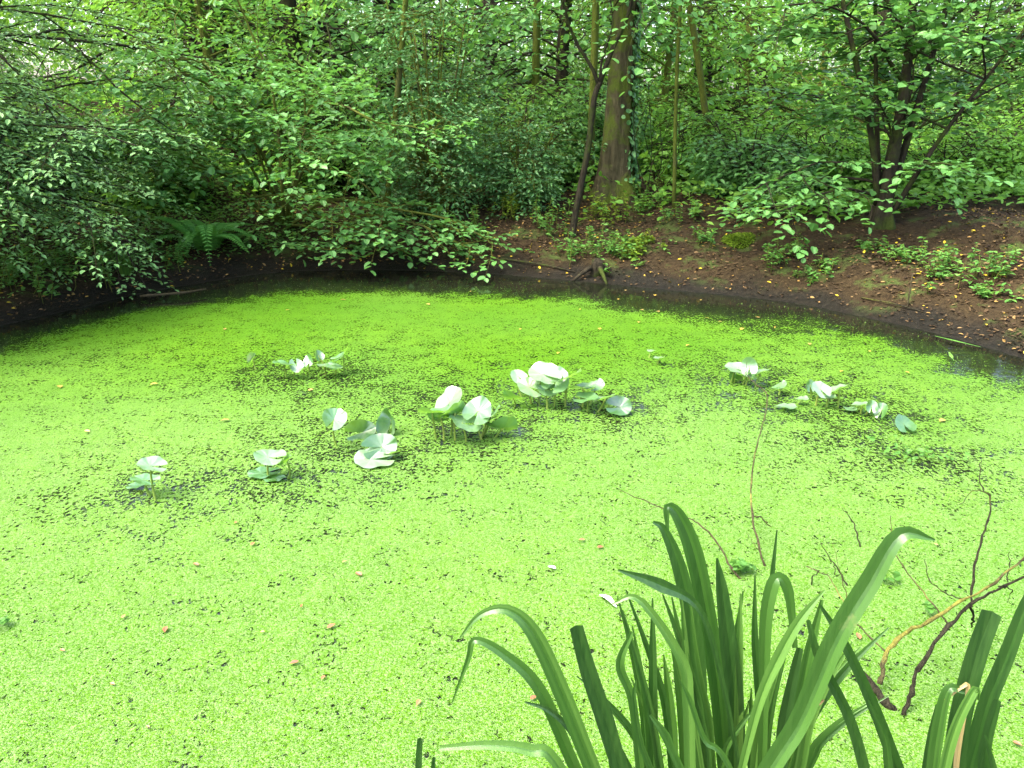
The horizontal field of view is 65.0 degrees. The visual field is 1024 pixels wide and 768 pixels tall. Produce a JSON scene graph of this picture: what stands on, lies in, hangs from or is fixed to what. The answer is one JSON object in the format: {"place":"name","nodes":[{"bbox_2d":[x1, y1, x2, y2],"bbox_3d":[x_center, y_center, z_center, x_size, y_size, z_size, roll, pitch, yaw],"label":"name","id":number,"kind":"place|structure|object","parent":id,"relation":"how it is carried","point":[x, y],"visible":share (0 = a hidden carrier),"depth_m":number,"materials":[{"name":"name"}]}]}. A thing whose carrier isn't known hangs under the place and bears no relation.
{"place":"outdoors","nodes":[
{"label":"outdoors","id":0,"kind":"place"},
{"bbox_2d":[0,270,1023,767],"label":"water","id":1,"kind":"structure","parent":0,"point":[998,364],"depth_m":6.27,"materials":[{"name":"black liquid"}]},
{"bbox_2d":[126,456,167,499],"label":"water lily","id":2,"kind":"object","parent":1,"relation":"on","point":[146,463],"visible":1,"depth_m":4.30,"materials":[{"name":"green plant"}]},
{"bbox_2d":[247,449,291,481],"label":"water lily","id":3,"kind":"object","parent":1,"relation":"on","point":[261,456],"visible":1,"depth_m":4.54,"materials":[{"name":"green plant"}]},
{"bbox_2d":[247,352,312,377],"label":"water lily","id":4,"kind":"object","parent":1,"relation":"on","point":[300,365],"visible":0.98,"depth_m":6.28,"materials":[{"name":"green plant"}]},
{"bbox_2d":[315,346,347,375],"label":"water lily","id":5,"kind":"object","parent":1,"relation":"in","point":[319,354],"visible":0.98,"depth_m":6.33,"materials":[{"name":"green plant"}]},
{"bbox_2d":[322,408,346,445],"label":"water lily","id":6,"kind":"object","parent":1,"relation":"in","point":[337,417],"visible":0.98,"depth_m":4.90,"materials":[{"name":"green plant"}]},
{"bbox_2d":[345,408,394,440],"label":"water lily","id":7,"kind":"object","parent":1,"relation":"on","point":[385,420],"visible":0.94,"depth_m":5.15,"materials":[{"name":"green plant"}]},
{"bbox_2d":[354,433,399,467],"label":"water lily","id":8,"kind":"object","parent":1,"relation":"on","point":[381,451],"visible":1,"depth_m":4.80,"materials":[{"name":"green plant"}]},
{"bbox_2d":[417,386,517,441],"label":"water lily","id":9,"kind":"object","parent":1,"relation":"in","point":[451,396],"visible":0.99,"depth_m":5.04,"materials":[{"name":"green plant"}]},
{"bbox_2d":[0,278,1023,767],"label":"duckweed","id":10,"kind":"object","parent":1,"relation":"on","point":[560,474],"depth_m":3.99,"materials":[{"name":"plant"}]},
{"bbox_2d":[503,361,631,414],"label":"water lily","id":11,"kind":"object","parent":1,"relation":"in","point":[544,377],"visible":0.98,"depth_m":5.60,"materials":[{"name":"green plant"}]},
{"bbox_2d":[620,490,741,578],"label":"bare twig","id":12,"kind":"object","parent":1,"relation":"in","point":[727,562],"visible":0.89,"depth_m":3.75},
{"bbox_2d":[726,557,756,572],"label":"water plant","id":13,"kind":"object","parent":1,"relation":"on","point":[741,563],"visible":1,"depth_m":3.62,"materials":[{"name":"green plant"}]},
{"bbox_2d":[725,357,769,387],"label":"water lily","id":14,"kind":"object","parent":1,"relation":"in","point":[751,363],"visible":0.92,"depth_m":6.06,"materials":[{"name":"green plant"}]},
{"bbox_2d":[738,364,770,566],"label":"bare twig","id":15,"kind":"object","parent":1,"relation":"in","point":[757,538],"visible":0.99,"depth_m":4.00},
{"bbox_2d":[770,380,808,408],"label":"water lily","id":16,"kind":"object","parent":1,"relation":"on","point":[782,384],"visible":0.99,"depth_m":5.69,"materials":[{"name":"green plant"}]},
{"bbox_2d":[806,380,847,406],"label":"water lily","id":17,"kind":"object","parent":1,"relation":"in","point":[817,387],"visible":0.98,"depth_m":5.63,"materials":[{"name":"green plant"}]},
{"bbox_2d":[844,400,887,417],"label":"water lily","id":18,"kind":"object","parent":1,"relation":"in","point":[877,408],"visible":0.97,"depth_m":5.46,"materials":[{"name":"green plant"}]},
{"bbox_2d":[895,414,916,431],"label":"water lily","id":19,"kind":"object","parent":1,"relation":"on","point":[901,421],"visible":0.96,"depth_m":5.23,"materials":[{"name":"green plant"}]},
{"bbox_2d":[853,434,969,464],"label":"water plant","id":20,"kind":"object","parent":1,"relation":"on","point":[907,450],"visible":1,"depth_m":4.82,"materials":[{"name":"green plant"}]},
{"bbox_2d":[806,460,1023,715],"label":"fallen branch","id":21,"kind":"object","parent":1,"relation":"in","point":[886,703],"visible":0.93,"depth_m":2.89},
{"bbox_2d":[0,100,1023,357],"bbox_3d":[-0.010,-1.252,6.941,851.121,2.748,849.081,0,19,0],"label":"ground","id":22,"kind":"structure","parent":0,"point":[860,282],"depth_m":9.69,"materials":[{"name":"soil"}]},
{"bbox_2d":[0,0,70,75],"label":"woodland tree","id":23,"kind":"object","parent":22,"relation":"on","point":[14,54],"visible":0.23,"depth_m":23.22,"materials":[{"name":"green plant"}]},
{"bbox_2d":[0,238,76,303],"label":"bank plant","id":24,"kind":"object","parent":22,"relation":"on","point":[9,268],"visible":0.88,"depth_m":8.43,"materials":[{"name":"green plant"}]},
{"bbox_2d":[0,0,76,106],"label":"woodland tree","id":25,"kind":"object","parent":22,"relation":"on","point":[17,54],"visible":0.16,"depth_m":14.96,"materials":[{"name":"green plant"}]},
{"bbox_2d":[0,55,109,104],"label":"understory shrub","id":26,"kind":"object","parent":22,"relation":"on","point":[54,69],"visible":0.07,"depth_m":15.65,"materials":[{"name":"green plant"}]},
{"bbox_2d":[0,67,132,196],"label":"understory shrub","id":27,"kind":"object","parent":22,"relation":"on","point":[71,94],"visible":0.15,"depth_m":11.16,"materials":[{"name":"green plant"}]},
{"bbox_2d":[41,226,129,290],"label":"bank plant","id":28,"kind":"object","parent":22,"relation":"on","point":[98,266],"visible":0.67,"depth_m":9.03,"materials":[{"name":"green plant"}]},
{"bbox_2d":[97,248,148,275],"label":"plant","id":29,"kind":"object","parent":22,"relation":"on","point":[124,271],"visible":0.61,"depth_m":9.22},
{"bbox_2d":[0,0,273,299],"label":"hornbeam tree","id":30,"kind":"object","parent":22,"relation":"on","point":[20,161],"visible":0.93,"depth_m":8.37,"materials":[{"name":"green plant"}]},
{"bbox_2d":[110,175,182,220],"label":"bank plant","id":31,"kind":"object","parent":22,"relation":"on","point":[142,204],"visible":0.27,"depth_m":10.84,"materials":[{"name":"green plant"}]},
{"bbox_2d":[68,83,238,213],"bbox_3d":[-5.064,-3.277,11.528,2.204,2.013,2.350,13,23,34],"label":"understory shrub","id":32,"kind":"object","parent":22,"relation":"on","point":[190,187],"visible":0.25,"depth_m":11.22,"materials":[{"name":"green plant"}]},
{"bbox_2d":[134,234,192,271],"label":"bank plant","id":33,"kind":"object","parent":22,"relation":"on","point":[179,257],"visible":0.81,"depth_m":9.76,"materials":[{"name":"green plant"}]},
{"bbox_2d":[140,288,205,296],"bbox_3d":[-3.738,-1.003,8.888,0.691,0.035,0.111,-9,21,-25],"label":"stick","id":34,"kind":"object","parent":22,"relation":"on","point":[161,294],"visible":1,"depth_m":8.83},
{"bbox_2d":[54,0,339,100],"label":"woodland tree","id":35,"kind":"object","parent":22,"relation":"on","point":[159,26],"visible":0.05,"depth_m":21.81,"materials":[{"name":"green plant"}]},
{"bbox_2d":[63,0,342,174],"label":"woodland tree","id":36,"kind":"object","parent":22,"relation":"on","point":[200,22],"visible":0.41,"depth_m":12.90,"materials":[{"name":"green plant"}]},
{"bbox_2d":[139,216,268,261],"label":"fern","id":37,"kind":"object","parent":22,"relation":"on","point":[209,236],"visible":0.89,"depth_m":10.17,"materials":[{"name":"green plant"}]},
{"bbox_2d":[0,0,419,135],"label":"woodland tree","id":38,"kind":"object","parent":22,"relation":"on","point":[109,36],"visible":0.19,"depth_m":15.50,"materials":[{"name":"green plant"}]},
{"bbox_2d":[143,1,371,103],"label":"woodland tree","id":39,"kind":"object","parent":22,"relation":"on","point":[279,36],"depth_m":30.14,"materials":[{"name":"green plant"}]},
{"bbox_2d":[30,0,534,281],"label":"hazel bush","id":40,"kind":"object","parent":22,"relation":"on","point":[240,120],"visible":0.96,"depth_m":9.81,"materials":[{"name":"green plant"}]},
{"bbox_2d":[124,0,490,184],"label":"woodland tree","id":41,"kind":"object","parent":22,"relation":"on","point":[355,44],"visible":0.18,"depth_m":13.58,"materials":[{"name":"green plant"}]},
{"bbox_2d":[174,0,460,116],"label":"woodland tree","id":42,"kind":"object","parent":22,"relation":"on","point":[340,48],"visible":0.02,"depth_m":24.52,"materials":[{"name":"green plant"}]},
{"bbox_2d":[234,60,427,199],"bbox_3d":[-2.595,-3.809,12.638,3.188,2.374,2.575,15,24,37],"label":"understory shrub","id":43,"kind":"object","parent":22,"relation":"on","point":[343,164],"visible":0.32,"depth_m":12.46,"materials":[{"name":"green plant"}]},
{"bbox_2d":[0,110,686,297],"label":"ground ivy","id":44,"kind":"object","parent":22,"relation":"on","point":[190,209],"visible":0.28,"depth_m":10.87,"materials":[{"name":"green plant"}]},
{"bbox_2d":[262,0,496,226],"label":"mossy stem tree","id":45,"kind":"object","parent":22,"relation":"on","point":[399,70],"visible":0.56,"depth_m":10.75,"materials":[{"name":"green plant"}]},
{"bbox_2d":[185,0,583,166],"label":"woodland tree","id":46,"kind":"object","parent":22,"relation":"on","point":[368,32],"visible":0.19,"depth_m":15.45,"materials":[{"name":"green plant"}]},
{"bbox_2d":[415,738,435,767],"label":"iris reeds","id":47,"kind":"object","parent":22,"relation":"on","point":[418,762],"visible":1,"depth_m":1.26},
{"bbox_2d":[325,0,539,227],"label":"holly bush","id":48,"kind":"object","parent":22,"relation":"on","point":[432,181],"visible":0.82,"depth_m":10.95,"materials":[{"name":"green plant"}]},
{"bbox_2d":[354,0,554,114],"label":"woodland tree","id":49,"kind":"object","parent":22,"relation":"on","point":[435,32],"visible":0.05,"depth_m":28.10,"materials":[{"name":"green plant"}]},
{"bbox_2d":[433,205,484,253],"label":"bank plant","id":50,"kind":"object","parent":22,"relation":"on","point":[475,215],"visible":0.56,"depth_m":10.80,"materials":[{"name":"green plant"}]},
{"bbox_2d":[309,0,648,155],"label":"woodland tree","id":51,"kind":"object","parent":22,"relation":"on","point":[505,43],"visible":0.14,"depth_m":19.14,"materials":[{"name":"green plant"}]},
{"bbox_2d":[485,189,522,221],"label":"bank plant","id":52,"kind":"object","parent":22,"relation":"on","point":[506,205],"visible":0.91,"depth_m":11.28,"materials":[{"name":"green plant"}]},
{"bbox_2d":[0,149,1023,353],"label":"leaf litter","id":53,"kind":"object","parent":22,"relation":"on","point":[992,211],"visible":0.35,"depth_m":9.90,"materials":[{"name":"brown plant"}]},
{"bbox_2d":[0,0,1023,127],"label":"woodland","id":54,"kind":"object","parent":22,"relation":"on","point":[51,45],"visible":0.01,"depth_m":38.85,"materials":[{"name":"plant"}]},
{"bbox_2d":[1,74,1023,231],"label":"undergrowth","id":55,"kind":"object","parent":22,"relation":"on","point":[990,187],"visible":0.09,"depth_m":11.12,"materials":[{"name":"green plant"}]},
{"bbox_2d":[434,72,603,192],"bbox_3d":[0.182,-3.892,13.367,3.308,2.480,2.733,0,19,0],"label":"understory shrub","id":56,"kind":"object","parent":22,"relation":"on","point":[571,108],"visible":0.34,"depth_m":13.07,"materials":[{"name":"green plant"}]},
{"bbox_2d":[458,104,606,220],"bbox_3d":[0.097,-3.211,11.845,2.061,1.749,2.098,17,25,41],"label":"holly bush","id":57,"kind":"object","parent":22,"relation":"on","point":[537,174],"visible":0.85,"depth_m":11.61,"materials":[{"name":"green plant"}]},
{"bbox_2d":[457,0,612,128],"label":"mossy stem tree","id":58,"kind":"object","parent":22,"relation":"on","point":[535,57],"visible":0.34,"depth_m":14.82,"materials":[{"name":"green plant"}]},
{"bbox_2d":[392,0,702,169],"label":"woodland tree","id":59,"kind":"object","parent":22,"relation":"on","point":[564,55],"visible":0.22,"depth_m":15.25,"materials":[{"name":"green plant"}]},
{"bbox_2d":[530,195,574,236],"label":"bank plant","id":60,"kind":"object","parent":22,"relation":"on","point":[539,218],"visible":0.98,"depth_m":10.93,"materials":[{"name":"green plant"}]},
{"bbox_2d":[546,222,623,266],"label":"bank plant","id":61,"kind":"object","parent":22,"relation":"on","point":[579,244],"visible":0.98,"depth_m":10.21,"materials":[{"name":"green plant"}]},
{"bbox_2d":[572,258,611,284],"bbox_3d":[1.026,-1.380,9.809,0.497,0.326,0.472,10,21,27],"label":"tree stump","id":62,"kind":"object","parent":22,"relation":"on","point":[596,267],"visible":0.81,"depth_m":9.74,"materials":[{"name":"brown wood"}]},
{"bbox_2d":[434,0,754,237],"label":"forked sapling","id":63,"kind":"object","parent":22,"relation":"on","point":[653,4],"visible":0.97,"depth_m":9.19,"materials":[{"name":"green plant"}]},
{"bbox_2d":[529,76,671,182],"bbox_3d":[1.510,-4.329,14.293,2.628,2.189,2.661,0,19,0],"label":"understory shrub","id":64,"kind":"object","parent":22,"relation":"on","point":[601,113],"visible":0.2,"depth_m":13.87,"materials":[{"name":"green plant"}]},
{"bbox_2d":[582,191,630,227],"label":"bank plant","id":65,"kind":"object","parent":22,"relation":"on","point":[595,210],"visible":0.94,"depth_m":11.26,"materials":[{"name":"green plant"}]},
{"bbox_2d":[589,0,643,206],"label":"mossy beech tree","id":66,"kind":"object","parent":22,"relation":"on","point":[613,162],"visible":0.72,"depth_m":11.73,"materials":[{"name":"green plant"}]},
{"bbox_2d":[621,0,641,198],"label":"ivy","id":67,"kind":"object","parent":66,"relation":"attached to","point":[635,57],"visible":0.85,"depth_m":11.64,"materials":[{"name":"green plant"}]},
{"bbox_2d":[592,229,644,274],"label":"bank plant","id":68,"kind":"object","parent":22,"relation":"on","point":[610,248],"visible":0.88,"depth_m":10.01,"materials":[{"name":"green plant"}]},
{"bbox_2d":[587,0,687,177],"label":"mossy stem tree","id":69,"kind":"object","parent":22,"relation":"on","point":[594,35],"visible":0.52,"depth_m":12.87,"materials":[{"name":"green plant"}]},
{"bbox_2d":[566,76,709,191],"bbox_3d":[1.831,-3.662,11.812,2.103,1.683,0.703,0,19,0],"label":"bramble tangle","id":70,"kind":"object","parent":22,"relation":"on","point":[660,137],"visible":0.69,"depth_m":11.86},
{"bbox_2d":[614,228,666,260],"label":"bank plant","id":71,"kind":"object","parent":22,"relation":"on","point":[638,246],"visible":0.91,"depth_m":10.03,"materials":[{"name":"green plant"}]},
{"bbox_2d":[497,0,794,140],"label":"woodland tree","id":72,"kind":"object","parent":22,"relation":"on","point":[688,61],"visible":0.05,"depth_m":23.82,"materials":[{"name":"green plant"}]},
{"bbox_2d":[544,0,761,156],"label":"mossy stem tree","id":73,"kind":"object","parent":22,"relation":"on","point":[700,77],"visible":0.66,"depth_m":13.01,"materials":[{"name":"green plant"}]},
{"bbox_2d":[632,178,686,213],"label":"bank plant","id":74,"kind":"object","parent":22,"relation":"on","point":[641,205],"visible":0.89,"depth_m":11.60,"materials":[{"name":"green plant"}]},
{"bbox_2d":[543,0,784,166],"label":"woodland tree","id":75,"kind":"object","parent":22,"relation":"on","point":[666,88],"visible":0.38,"depth_m":15.50,"materials":[{"name":"green plant"}]},
{"bbox_2d":[660,201,702,225],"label":"bank plant","id":76,"kind":"object","parent":22,"relation":"on","point":[691,212],"visible":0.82,"depth_m":10.81,"materials":[{"name":"green plant"}]},
{"bbox_2d":[440,502,934,767],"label":"iris reeds","id":77,"kind":"object","parent":22,"relation":"on","point":[702,642],"visible":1,"depth_m":1.31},
{"bbox_2d":[571,0,805,207],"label":"mossy stem tree","id":78,"kind":"object","parent":22,"relation":"on","point":[674,177],"visible":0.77,"depth_m":11.11,"materials":[{"name":"green plant"}]},
{"bbox_2d":[522,0,856,151],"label":"woodland tree","id":79,"kind":"object","parent":22,"relation":"on","point":[725,47],"visible":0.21,"depth_m":17.70,"materials":[{"name":"green plant"}]},
{"bbox_2d":[689,225,716,247],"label":"bank plant","id":80,"kind":"object","parent":22,"relation":"on","point":[702,235],"visible":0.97,"depth_m":10.11,"materials":[{"name":"green plant"}]},
{"bbox_2d":[636,74,796,187],"bbox_3d":[3.245,-3.927,13.507,2.413,2.400,2.928,-10,21,-27],"label":"understory shrub","id":81,"kind":"object","parent":22,"relation":"on","point":[727,123],"visible":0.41,"depth_m":13.36,"materials":[{"name":"green plant"}]},
{"bbox_2d":[721,232,755,248],"bbox_3d":[2.851,-1.815,10.133,0.448,0.183,0.361,0,19,0],"label":"moss patch","id":82,"kind":"object","parent":22,"relation":"on","point":[738,236],"visible":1,"depth_m":10.09,"materials":[{"name":"green plant"}]},
{"bbox_2d":[667,107,840,205],"bbox_3d":[3.482,-3.143,11.994,2.530,1.886,2.283,9,21,24],"label":"understory shrub","id":83,"kind":"object","parent":22,"relation":"on","point":[755,159],"visible":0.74,"depth_m":11.69,"materials":[{"name":"green plant"}]},
{"bbox_2d":[639,0,892,149],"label":"woodland tree","id":84,"kind":"object","parent":22,"relation":"on","point":[781,62],"visible":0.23,"depth_m":17.62,"materials":[{"name":"green plant"}]},
{"bbox_2d":[761,232,807,272],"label":"bank plant","id":85,"kind":"object","parent":22,"relation":"on","point":[778,256],"visible":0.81,"depth_m":9.27,"materials":[{"name":"green plant"}]},
{"bbox_2d":[791,253,838,285],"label":"bank plant","id":86,"kind":"object","parent":22,"relation":"on","point":[826,267],"visible":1,"depth_m":8.93,"materials":[{"name":"green plant"}]},
{"bbox_2d":[751,82,888,190],"bbox_3d":[4.693,-3.640,12.758,2.460,2.158,2.405,8,21,22],"label":"understory shrub","id":87,"kind":"object","parent":22,"relation":"on","point":[829,148],"visible":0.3,"depth_m":12.31,"materials":[{"name":"green plant"}]},
{"bbox_2d":[723,0,943,144],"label":"woodland tree","id":88,"kind":"object","parent":22,"relation":"on","point":[825,68],"visible":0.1,"depth_m":23.85,"materials":[{"name":"green plant"}]},
{"bbox_2d":[707,0,1023,262],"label":"hazel tree","id":89,"kind":"object","parent":22,"relation":"on","point":[886,181],"visible":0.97,"depth_m":9.27,"materials":[{"name":"green plant"}]},
{"bbox_2d":[854,235,886,250],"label":"bank plant","id":90,"kind":"object","parent":22,"relation":"on","point":[866,244],"visible":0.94,"depth_m":9.29,"materials":[{"name":"green plant"}]},
{"bbox_2d":[728,0,1022,141],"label":"woodland tree","id":91,"kind":"object","parent":22,"relation":"on","point":[883,14],"visible":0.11,"depth_m":25.40,"materials":[{"name":"green plant"}]},
{"bbox_2d":[824,136,943,193],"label":"understory shrub","id":92,"kind":"object","parent":22,"relation":"on","point":[867,170],"visible":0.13,"depth_m":12.14,"materials":[{"name":"green plant"}]},
{"bbox_2d":[877,236,927,266],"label":"bank plant","id":93,"kind":"object","parent":22,"relation":"on","point":[902,252],"visible":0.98,"depth_m":8.86,"materials":[{"name":"green plant"}]},
{"bbox_2d":[857,0,1023,139],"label":"woodland tree","id":94,"kind":"object","parent":22,"relation":"on","point":[952,76],"visible":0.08,"depth_m":22.96,"materials":[{"name":"green plant"}]},
{"bbox_2d":[860,118,1023,200],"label":"understory shrub","id":95,"kind":"object","parent":22,"relation":"on","point":[945,153],"visible":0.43,"depth_m":11.44,"materials":[{"name":"green plant"}]},
{"bbox_2d":[892,0,1023,144],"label":"woodland tree","id":96,"kind":"object","parent":22,"relation":"on","point":[973,59],"visible":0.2,"depth_m":21.08,"materials":[{"name":"green plant"}]},
{"bbox_2d":[898,0,1023,144],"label":"woodland tree","id":97,"kind":"object","parent":22,"relation":"on","point":[992,74],"visible":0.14,"depth_m":20.67,"materials":[{"name":"green plant"}]},
{"bbox_2d":[904,112,1023,195],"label":"understory shrub","id":98,"kind":"object","parent":22,"relation":"on","point":[1016,129],"visible":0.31,"depth_m":11.96,"materials":[{"name":"green plant"}]},
{"bbox_2d":[921,242,1014,293],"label":"bank plant","id":99,"kind":"object","parent":22,"relation":"on","point":[943,257],"visible":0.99,"depth_m":8.19,"materials":[{"name":"green plant"}]},
{"bbox_2d":[922,595,1023,767],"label":"iris reeds","id":100,"kind":"object","parent":22,"relation":"on","point":[968,744],"visible":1,"depth_m":1.19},
{"bbox_2d":[937,58,1023,154],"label":"understory shrub","id":101,"kind":"object","parent":22,"relation":"on","point":[992,109],"visible":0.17,"depth_m":16.99,"materials":[{"name":"green plant"}]},
{"bbox_2d":[951,10,1023,134],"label":"woodland tree","id":102,"kind":"object","parent":22,"relation":"on","point":[987,49],"visible":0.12,"depth_m":16.84,"materials":[{"name":"green plant"}]},
{"bbox_2d":[969,280,1022,302],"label":"bank plant","id":103,"kind":"object","parent":22,"relation":"on","point":[983,291],"visible":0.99,"depth_m":7.76,"materials":[{"name":"green plant"}]},
{"bbox_2d":[983,98,1023,142],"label":"understory shrub","id":104,"kind":"object","parent":22,"relation":"on","point":[1012,119],"visible":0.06,"depth_m":12.90,"materials":[{"name":"green plant"}]},
{"bbox_2d":[989,244,1023,277],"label":"bank plant","id":105,"kind":"object","parent":22,"relation":"on","point":[1012,257],"visible":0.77,"depth_m":8.09,"materials":[{"name":"green plant"}]},
{"bbox_2d":[1,0,1023,108],"label":"sky","id":106,"kind":"structure","parent":0,"point":[11,21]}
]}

